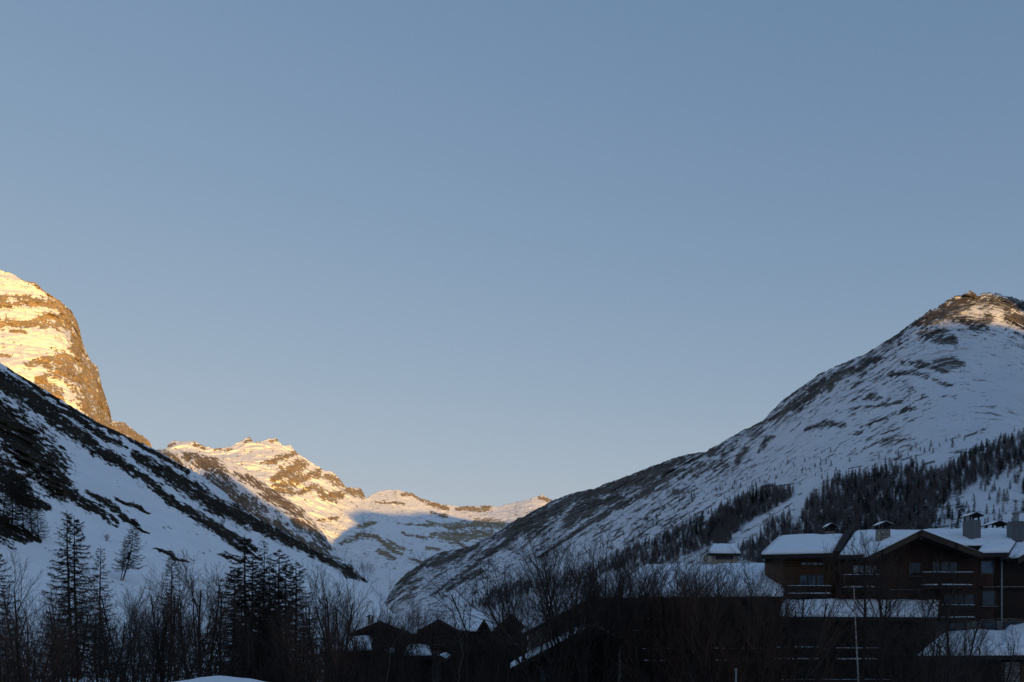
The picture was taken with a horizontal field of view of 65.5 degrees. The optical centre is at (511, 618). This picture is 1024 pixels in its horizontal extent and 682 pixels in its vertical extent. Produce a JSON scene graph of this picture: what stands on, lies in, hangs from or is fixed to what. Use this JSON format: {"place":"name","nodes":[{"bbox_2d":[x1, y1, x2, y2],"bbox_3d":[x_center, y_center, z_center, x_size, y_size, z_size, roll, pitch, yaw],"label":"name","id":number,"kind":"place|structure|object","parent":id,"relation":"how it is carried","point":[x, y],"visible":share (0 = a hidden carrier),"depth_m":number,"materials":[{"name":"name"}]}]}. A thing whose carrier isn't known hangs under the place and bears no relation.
{"place":"outdoors","nodes":[
{"label":"outdoors","id":0,"kind":"place"},
{"bbox_2d":[0,270,151,447],"bbox_3d":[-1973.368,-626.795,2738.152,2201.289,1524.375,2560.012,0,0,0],"label":"mountain","id":1,"kind":"structure","parent":0,"point":[42,345],"depth_m":2291.95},
{"bbox_2d":[0,363,407,675],"bbox_3d":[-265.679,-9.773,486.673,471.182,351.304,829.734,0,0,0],"label":"hillside","id":2,"kind":"structure","parent":0,"point":[101,481],"depth_m":327.26,"materials":[{"name":"snow"}]},
{"bbox_2d":[0,473,16,533],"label":"larch tree","id":3,"kind":"object","parent":2,"relation":"on","point":[4,512],"visible":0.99,"depth_m":201.50,"materials":[{"name":"black plant"}]},
{"bbox_2d":[0,463,30,527],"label":"larch tree","id":4,"kind":"object","parent":2,"relation":"on","point":[16,507],"visible":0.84,"depth_m":214.66,"materials":[{"name":"black plant"}]},
{"bbox_2d":[11,475,37,530],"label":"larch tree","id":5,"kind":"object","parent":2,"relation":"on","point":[22,501],"visible":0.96,"depth_m":216.60,"materials":[{"name":"black plant"}]},
{"bbox_2d":[22,482,38,536],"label":"larch tree","id":6,"kind":"object","parent":2,"relation":"on","point":[30,512],"visible":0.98,"depth_m":218.44,"materials":[{"name":"black plant"}]},
{"bbox_2d":[26,496,50,538],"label":"larch tree","id":7,"kind":"object","parent":2,"relation":"on","point":[38,534],"visible":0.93,"depth_m":219.77,"materials":[{"name":"black plant"}]},
{"bbox_2d":[30,512,95,677],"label":"larch tree","id":8,"kind":"object","parent":2,"relation":"on","point":[65,552],"visible":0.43,"depth_m":109.75,"materials":[{"name":"black plant"}]},
{"bbox_2d":[31,515,123,675],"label":"larch tree","id":9,"kind":"object","parent":2,"relation":"on","point":[77,572],"visible":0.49,"depth_m":109.82,"materials":[{"name":"black plant"}]},
{"bbox_2d":[80,547,117,677],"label":"larch tree","id":10,"kind":"object","parent":2,"relation":"on","point":[100,569],"visible":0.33,"depth_m":109.85,"materials":[{"name":"black plant"}]},
{"bbox_2d":[114,540,128,579],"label":"larch tree","id":11,"kind":"object","parent":2,"relation":"on","point":[122,557],"visible":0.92,"depth_m":217.83,"materials":[{"name":"black plant"}]},
{"bbox_2d":[110,518,146,580],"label":"larch tree","id":12,"kind":"object","parent":2,"relation":"on","point":[128,557],"visible":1,"depth_m":218.11,"materials":[{"name":"black plant"}]},
{"bbox_2d":[360,559,374,582],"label":"bare tree","id":13,"kind":"object","parent":2,"relation":"on","point":[368,570],"visible":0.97,"depth_m":619.88,"materials":[{"name":"grey plant"}]},
{"bbox_2d":[157,449,383,602],"bbox_3d":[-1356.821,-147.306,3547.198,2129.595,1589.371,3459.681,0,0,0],"label":"rocky spur","id":14,"kind":"structure","parent":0,"point":[248,491],"depth_m":3520.86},
{"bbox_2d":[40,627,527,681],"bbox_3d":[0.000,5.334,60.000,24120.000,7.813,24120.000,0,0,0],"label":"ground","id":15,"kind":"structure","parent":0,"point":[183,670],"depth_m":104.45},
{"bbox_2d":[0,554,39,681],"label":"larch tree","id":16,"kind":"object","parent":15,"relation":"on","point":[2,564],"visible":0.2,"depth_m":62.21,"materials":[{"name":"black plant"}]},
{"bbox_2d":[0,558,90,681],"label":"bare tree","id":17,"kind":"object","parent":15,"relation":"on","point":[53,632],"visible":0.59,"depth_m":40.75,"materials":[{"name":"brown plant"}]},
{"bbox_2d":[0,596,103,681],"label":"bare tree","id":18,"kind":"object","parent":15,"relation":"on","point":[33,664],"visible":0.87,"depth_m":34.52,"materials":[{"name":"brown plant"}]},
{"bbox_2d":[0,541,120,681],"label":"bare tree","id":19,"kind":"object","parent":15,"relation":"on","point":[21,594],"visible":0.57,"depth_m":45.02,"materials":[{"name":"brown plant"}]},
{"bbox_2d":[30,581,94,679],"bbox_3d":[-28.988,2.564,51.642,3.644,10.173,5.422,0,0,-40],"label":"bare tree","id":20,"kind":"object","parent":15,"relation":"on","point":[83,643],"visible":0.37,"depth_m":51.85,"materials":[{"name":"brown plant"}]},
{"bbox_2d":[0,586,160,681],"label":"bare tree","id":21,"kind":"object","parent":15,"relation":"on","point":[123,636],"visible":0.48,"depth_m":44.68,"materials":[{"name":"brown plant"}]},
{"bbox_2d":[69,588,159,681],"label":"bare tree","id":22,"kind":"object","parent":15,"relation":"on","point":[91,620],"visible":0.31,"depth_m":49.63,"materials":[{"name":"brown plant"}]},
{"bbox_2d":[63,577,195,681],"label":"bare tree","id":23,"kind":"object","parent":15,"relation":"on","point":[161,641],"visible":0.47,"depth_m":47.78,"materials":[{"name":"brown plant"}]},
{"bbox_2d":[66,556,231,681],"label":"bare tree","id":24,"kind":"object","parent":15,"relation":"on","point":[99,606],"visible":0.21,"depth_m":52.41,"materials":[{"name":"brown plant"}]},
{"bbox_2d":[146,558,192,677],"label":"larch tree","id":25,"kind":"object","parent":15,"relation":"on","point":[166,572],"visible":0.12,"depth_m":109.93,"materials":[{"name":"black plant"}]},
{"bbox_2d":[108,547,269,681],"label":"bare tree","id":26,"kind":"object","parent":15,"relation":"on","point":[173,617],"visible":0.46,"depth_m":51.13,"materials":[{"name":"brown plant"}]},
{"bbox_2d":[97,578,293,681],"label":"bare tree","id":27,"kind":"object","parent":15,"relation":"on","point":[199,670],"visible":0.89,"depth_m":34.97,"materials":[{"name":"brown plant"}]},
{"bbox_2d":[140,550,264,678],"bbox_3d":[-19.306,2.084,49.553,7.902,12.700,7.154,0,0,32],"label":"bare tree","id":28,"kind":"object","parent":15,"relation":"on","point":[181,617],"visible":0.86,"depth_m":48.88,"materials":[{"name":"brown plant"}]},
{"bbox_2d":[175,676,263,681],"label":"snow bank","id":29,"kind":"structure","parent":15,"relation":"on","point":[218,679],"depth_m":12.86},
{"bbox_2d":[188,556,262,675],"bbox_3d":[-21.131,1.790,58.493,4.552,12.708,6.773,0,0,22],"label":"bare tree","id":30,"kind":"object","parent":15,"relation":"on","point":[219,588],"visible":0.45,"depth_m":57.50,"materials":[{"name":"brown plant"}]},
{"bbox_2d":[195,581,262,674],"bbox_3d":[-20.812,2.475,63.340,7.724,11.165,7.602,0,0,-6],"label":"larch tree","id":31,"kind":"object","parent":15,"relation":"on","point":[245,583],"visible":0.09,"depth_m":62.95,"materials":[{"name":"black plant"}]},
{"bbox_2d":[184,568,274,681],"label":"larch tree","id":32,"kind":"object","parent":15,"relation":"on","point":[239,590],"visible":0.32,"depth_m":59.89,"materials":[{"name":"black plant"}]},
{"bbox_2d":[191,535,281,664],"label":"larch tree","id":33,"kind":"object","parent":15,"relation":"on","point":[244,557],"visible":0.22,"depth_m":66.00,"materials":[{"name":"black plant"}]},
{"bbox_2d":[236,539,276,658],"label":"larch tree","id":34,"kind":"object","parent":15,"relation":"on","point":[264,566],"visible":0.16,"depth_m":69.92,"materials":[{"name":"black plant"}]},
{"bbox_2d":[224,558,298,675],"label":"larch tree","id":35,"kind":"object","parent":15,"relation":"on","point":[247,571],"visible":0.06,"depth_m":71.83,"materials":[{"name":"black plant"}]},
{"bbox_2d":[229,565,296,681],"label":"larch tree","id":36,"kind":"object","parent":15,"relation":"on","point":[269,577],"visible":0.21,"depth_m":60.87,"materials":[{"name":"black plant"}]},
{"bbox_2d":[227,577,308,680],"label":"larch tree","id":37,"kind":"object","parent":15,"relation":"on","point":[261,586],"visible":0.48,"depth_m":57.84,"materials":[{"name":"black plant"}]},
{"bbox_2d":[242,583,308,681],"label":"larch tree","id":38,"kind":"object","parent":15,"relation":"on","point":[275,596],"visible":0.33,"depth_m":56.87,"materials":[{"name":"black plant"}]},
{"bbox_2d":[232,549,326,676],"bbox_3d":[-19.484,1.424,64.260,9.662,13.967,9.509,0,0,42],"label":"larch tree","id":39,"kind":"object","parent":15,"relation":"on","point":[278,562],"visible":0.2,"depth_m":63.90,"materials":[{"name":"black plant"}]},
{"bbox_2d":[251,566,325,681],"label":"larch tree","id":40,"kind":"object","parent":15,"relation":"on","point":[285,583],"visible":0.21,"depth_m":61.91,"materials":[{"name":"black plant"}]},
{"bbox_2d":[274,562,331,673],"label":"larch tree","id":41,"kind":"object","parent":15,"relation":"on","point":[299,573],"visible":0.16,"depth_m":68.02,"materials":[{"name":"black plant"}]},
{"bbox_2d":[249,560,386,680],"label":"bare tree","id":42,"kind":"object","parent":15,"relation":"on","point":[298,629],"visible":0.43,"depth_m":52.32,"materials":[{"name":"brown plant"}]},
{"bbox_2d":[250,594,387,681],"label":"bare tree","id":43,"kind":"object","parent":15,"relation":"on","point":[335,660],"visible":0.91,"depth_m":39.42,"materials":[{"name":"brown plant"}]},
{"bbox_2d":[251,551,423,681],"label":"bare tree","id":44,"kind":"object","parent":15,"relation":"on","point":[349,628],"visible":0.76,"depth_m":49.15,"materials":[{"name":"brown plant"}]},
{"bbox_2d":[320,635,393,681],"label":"shed","id":45,"kind":"structure","parent":15,"relation":"on","point":[369,645],"depth_m":66.00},
{"bbox_2d":[289,558,445,681],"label":"bare tree","id":46,"kind":"object","parent":15,"relation":"on","point":[396,643],"visible":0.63,"depth_m":51.16,"materials":[{"name":"brown plant"}]},
{"bbox_2d":[321,589,430,681],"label":"bare tree","id":47,"kind":"object","parent":15,"relation":"on","point":[380,613],"visible":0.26,"depth_m":60.51,"materials":[{"name":"brown plant"}]},
{"bbox_2d":[356,615,416,681],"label":"gabled house","id":48,"kind":"structure","parent":15,"relation":"on","point":[366,627],"depth_m":79.60,"materials":[{"name":"wood"}]},
{"bbox_2d":[326,587,449,681],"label":"bare tree","id":49,"kind":"object","parent":15,"relation":"on","point":[354,637],"visible":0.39,"depth_m":61.31,"materials":[{"name":"brown plant"}]},
{"bbox_2d":[371,600,452,680],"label":"bare tree","id":50,"kind":"object","parent":15,"relation":"on","point":[414,611],"visible":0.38,"depth_m":64.20,"materials":[{"name":"brown plant"}]},
{"bbox_2d":[405,644,450,681],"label":"shed","id":51,"kind":"structure","parent":15,"relation":"on","point":[427,657],"depth_m":60.00,"materials":[{"name":"wood"}]},
{"bbox_2d":[400,604,460,681],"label":"bare tree","id":52,"kind":"object","parent":15,"relation":"on","point":[431,643],"visible":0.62,"depth_m":59.89,"materials":[{"name":"brown plant"}]},
{"bbox_2d":[420,619,468,681],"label":"gabled house","id":53,"kind":"structure","parent":15,"relation":"on","point":[457,658],"depth_m":88.00,"materials":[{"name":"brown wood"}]},
{"bbox_2d":[432,606,480,681],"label":"bare tree","id":54,"kind":"object","parent":15,"relation":"on","point":[453,660],"visible":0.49,"depth_m":65.99,"materials":[{"name":"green plant"}]},
{"bbox_2d":[444,611,526,681],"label":"gabled house","id":55,"kind":"structure","parent":15,"relation":"on","point":[476,626],"depth_m":95.00,"materials":[{"name":"brown wood"}]},
{"bbox_2d":[0,599,978,681],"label":"undergrowth","id":56,"kind":"object","parent":15,"relation":"on","point":[377,674],"visible":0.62,"depth_m":40.55,"materials":[{"name":"brown plant"}]},
{"bbox_2d":[108,614,148,664],"bbox_3d":[-14.518,0.737,30.461,0.716,2.078,1.529,0,0,32],"label":"dry branch","id":57,"kind":"object","parent":56,"relation":"in","point":[129,644],"visible":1,"depth_m":30.42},
{"bbox_2d":[386,617,420,681],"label":"dry branch","id":58,"kind":"object","parent":56,"relation":"in","point":[393,644],"visible":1,"depth_m":30.36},
{"bbox_2d":[450,608,464,681],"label":"dry branch","id":59,"kind":"object","parent":56,"relation":"in","point":[460,643],"visible":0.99,"depth_m":31.37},
{"bbox_2d":[438,606,543,681],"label":"bare tree","id":60,"kind":"object","parent":15,"relation":"on","point":[486,657],"visible":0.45,"depth_m":50.97,"materials":[{"name":"brown plant"}]},
{"bbox_2d":[408,528,628,681],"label":"bare tree","id":61,"kind":"object","parent":15,"relation":"on","point":[505,643],"visible":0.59,"depth_m":46.30,"materials":[{"name":"brown plant"}]},
{"bbox_2d":[464,549,607,681],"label":"bare tree","id":62,"kind":"object","parent":15,"relation":"on","point":[514,641],"visible":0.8,"depth_m":45.23,"materials":[{"name":"brown plant"}]},
{"bbox_2d":[430,519,690,681],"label":"bare tree","id":63,"kind":"object","parent":15,"relation":"on","point":[554,640],"visible":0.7,"depth_m":47.58,"materials":[{"name":"brown plant"}]},
{"bbox_2d":[481,530,644,681],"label":"bare tree","id":64,"kind":"object","parent":15,"relation":"on","point":[547,635],"visible":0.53,"depth_m":48.05,"materials":[{"name":"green plant"}]},
{"bbox_2d":[510,626,620,681],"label":"lodge","id":65,"kind":"structure","parent":15,"relation":"on","point":[595,674],"depth_m":52.60,"materials":[{"name":"brown wood"}]},
{"bbox_2d":[538,665,554,681],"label":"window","id":66,"kind":"structure","parent":65,"relation":"in","point":[542,679],"depth_m":52.58,"materials":[{"name":"black glass"}]},
{"bbox_2d":[500,515,654,681],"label":"bare tree","id":67,"kind":"object","parent":15,"relation":"on","point":[570,625],"visible":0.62,"depth_m":47.25,"materials":[{"name":"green plant"}]},
{"bbox_2d":[495,518,671,681],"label":"bare tree","id":68,"kind":"object","parent":15,"relation":"on","point":[613,647],"visible":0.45,"depth_m":49.23,"materials":[{"name":"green plant"}]},
{"bbox_2d":[557,543,687,681],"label":"bare tree","id":69,"kind":"object","parent":15,"relation":"on","point":[600,674],"visible":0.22,"depth_m":51.82,"materials":[{"name":"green plant"}]},
{"bbox_2d":[521,562,784,681],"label":"long house","id":70,"kind":"structure","parent":15,"relation":"on","point":[756,568],"depth_m":67.59,"materials":[{"name":"paint"}]},
{"bbox_2d":[594,540,722,680],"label":"bare tree","id":71,"kind":"object","parent":15,"relation":"on","point":[632,607],"visible":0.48,"depth_m":47.02,"materials":[{"name":"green plant"}]},
{"bbox_2d":[611,549,732,681],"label":"bare tree","id":72,"kind":"object","parent":15,"relation":"on","point":[669,624],"visible":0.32,"depth_m":51.02,"materials":[{"name":"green plant"}]},
{"bbox_2d":[604,560,741,681],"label":"bare tree","id":73,"kind":"object","parent":15,"relation":"on","point":[669,661],"visible":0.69,"depth_m":47.35,"materials":[{"name":"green plant"}]},
{"bbox_2d":[622,552,742,681],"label":"bare tree","id":74,"kind":"object","parent":15,"relation":"on","point":[662,618],"visible":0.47,"depth_m":49.16,"materials":[{"name":"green plant"}]},
{"bbox_2d":[646,555,750,680],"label":"bare tree","id":75,"kind":"object","parent":15,"relation":"on","point":[731,589],"visible":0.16,"depth_m":53.68,"materials":[{"name":"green plant"}]},
{"bbox_2d":[589,543,832,681],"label":"bare tree","id":76,"kind":"object","parent":15,"relation":"on","point":[718,614],"visible":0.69,"depth_m":45.15,"materials":[{"name":"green plant"}]},
{"bbox_2d":[703,543,740,564],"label":"house","id":77,"kind":"structure","parent":15,"relation":"on","point":[722,550],"depth_m":111.98,"materials":[{"name":"paint"}]},
{"bbox_2d":[664,562,810,681],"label":"bare tree","id":78,"kind":"object","parent":15,"relation":"on","point":[750,623],"visible":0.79,"depth_m":44.39,"materials":[{"name":"brown plant"}]},
{"bbox_2d":[663,550,813,681],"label":"bare tree","id":79,"kind":"object","parent":15,"relation":"on","point":[783,596],"visible":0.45,"depth_m":47.87,"materials":[{"name":"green plant"}]},
{"bbox_2d":[671,543,872,681],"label":"bare tree","id":80,"kind":"object","parent":15,"relation":"on","point":[756,655],"visible":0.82,"depth_m":43.78,"materials":[{"name":"brown plant"}]},
{"bbox_2d":[691,567,862,681],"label":"bare tree","id":81,"kind":"object","parent":15,"relation":"on","point":[805,649],"visible":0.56,"depth_m":45.40,"materials":[{"name":"brown plant"}]},
{"bbox_2d":[714,540,849,676],"bbox_3d":[16.444,2.329,52.292,14.486,14.839,9.238,0,0,-44],"label":"bare tree","id":82,"kind":"object","parent":15,"relation":"on","point":[796,589],"visible":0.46,"depth_m":51.14,"materials":[{"name":"brown plant"}]},
{"bbox_2d":[778,591,862,681],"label":"bare tree","id":83,"kind":"object","parent":15,"relation":"on","point":[829,631],"visible":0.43,"depth_m":47.26,"materials":[{"name":"brown plant"}]},
{"bbox_2d":[850,582,865,680],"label":"birch tree","id":84,"kind":"object","parent":15,"relation":"on","point":[857,669],"visible":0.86,"depth_m":44.99,"materials":[{"name":"brown plant"}]},
{"bbox_2d":[821,531,932,681],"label":"bare tree","id":85,"kind":"object","parent":15,"relation":"on","point":[887,606],"visible":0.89,"depth_m":53.46,"materials":[{"name":"brown plant"}]},
{"bbox_2d":[762,512,1023,681],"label":"chalet","id":86,"kind":"object","parent":15,"relation":"on","point":[997,553],"visible":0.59,"depth_m":66.98,"materials":[{"name":"wood"}]},
{"bbox_2d":[798,667,821,681],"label":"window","id":87,"kind":"structure","parent":86,"relation":"in","point":[812,667],"depth_m":65.18,"materials":[{"name":"black glass"}]},
{"bbox_2d":[800,562,823,565],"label":"window","id":88,"kind":"structure","parent":86,"relation":"in","point":[801,563],"depth_m":67.93,"materials":[{"name":"grey glass"}]},
{"bbox_2d":[799,574,824,584],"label":"window","id":89,"kind":"structure","parent":86,"relation":"in","point":[804,576],"depth_m":67.98,"materials":[{"name":"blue glass"}]},
{"bbox_2d":[852,565,876,573],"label":"window","id":90,"kind":"structure","parent":86,"relation":"in","point":[855,569],"depth_m":66.97,"materials":[{"name":"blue glass"}]},
{"bbox_2d":[908,562,921,575],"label":"window","id":91,"kind":"structure","parent":86,"relation":"in","point":[913,565],"depth_m":66.97,"materials":[{"name":"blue glass"}]},
{"bbox_2d":[931,561,958,576],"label":"window","id":92,"kind":"structure","parent":86,"relation":"in","point":[946,563],"depth_m":66.97,"materials":[{"name":"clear glass"}]},
{"bbox_2d":[948,622,965,630],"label":"window","id":93,"kind":"structure","parent":86,"relation":"in","point":[952,625],"depth_m":66.58,"materials":[{"name":"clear glass"}]},
{"bbox_2d":[944,594,974,609],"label":"window","id":94,"kind":"structure","parent":86,"relation":"in","point":[965,596],"depth_m":66.97,"materials":[{"name":"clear glass"}]},
{"bbox_2d":[980,560,994,573],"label":"window","id":95,"kind":"structure","parent":86,"relation":"in","point":[989,565],"depth_m":66.97,"materials":[{"name":"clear glass"}]},
{"bbox_2d":[981,622,996,629],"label":"window","id":96,"kind":"structure","parent":86,"relation":"in","point":[994,627],"depth_m":66.58,"materials":[{"name":"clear glass"}]},
{"bbox_2d":[981,590,998,606],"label":"window","id":97,"kind":"structure","parent":86,"relation":"in","point":[990,596],"depth_m":66.97,"materials":[{"name":"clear glass"}]},
{"bbox_2d":[1003,622,1022,629],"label":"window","id":98,"kind":"structure","parent":86,"relation":"in","point":[1005,624],"depth_m":66.58,"materials":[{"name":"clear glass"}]},
{"bbox_2d":[1020,663,1023,681],"bbox_3d":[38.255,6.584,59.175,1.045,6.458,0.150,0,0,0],"label":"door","id":99,"kind":"structure","parent":86,"relation":"in","point":[1022,671],"depth_m":59.10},
{"bbox_2d":[802,577,989,681],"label":"bare tree","id":100,"kind":"object","parent":15,"relation":"on","point":[932,643],"visible":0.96,"depth_m":43.22,"materials":[{"name":"brown plant"}]},
{"bbox_2d":[836,528,961,681],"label":"bare tree","id":101,"kind":"object","parent":15,"relation":"on","point":[914,577],"visible":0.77,"depth_m":55.75,"materials":[{"name":"brown plant"}]},
{"bbox_2d":[841,580,1012,681],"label":"bare tree","id":102,"kind":"object","parent":15,"relation":"on","point":[921,651],"visible":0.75,"depth_m":45.64,"materials":[{"name":"brown plant"}]},
{"bbox_2d":[902,550,1005,681],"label":"bare tree","id":103,"kind":"object","parent":15,"relation":"on","point":[947,614],"visible":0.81,"depth_m":56.34,"materials":[{"name":"brown plant"}]},
{"bbox_2d":[893,601,1023,681],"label":"bare tree","id":104,"kind":"object","parent":15,"relation":"on","point":[967,664],"visible":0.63,"depth_m":50.92,"materials":[{"name":"brown plant"}]},
{"bbox_2d":[972,620,1023,681],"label":"bare tree","id":105,"kind":"object","parent":15,"relation":"on","point":[985,661],"visible":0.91,"depth_m":51.62,"materials":[{"name":"brown plant"}]},
{"bbox_2d":[166,437,550,602],"bbox_3d":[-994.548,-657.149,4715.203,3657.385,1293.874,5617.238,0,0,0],"label":"snowy range","id":106,"kind":"structure","parent":0,"point":[384,532],"depth_m":4977.38,"materials":[{"name":"snow"}]},
{"bbox_2d":[0,0,1023,506],"label":"sky","id":107,"kind":"structure","parent":0,"point":[495,253],"materials":[{"name":"blue"}]},
{"bbox_2d":[384,290,1023,626],"bbox_3d":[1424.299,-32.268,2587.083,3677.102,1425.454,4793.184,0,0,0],"label":"mountain","id":108,"kind":"structure","parent":0,"point":[950,369],"depth_m":1370.71,"materials":[{"name":"snow"}]},
{"bbox_2d":[468,427,1023,607],"bbox_3d":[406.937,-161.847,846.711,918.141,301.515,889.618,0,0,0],"label":"forest","id":109,"kind":"object","parent":108,"relation":"on","point":[840,513],"visible":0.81,"depth_m":674.35,"materials":[{"name":"plant"}]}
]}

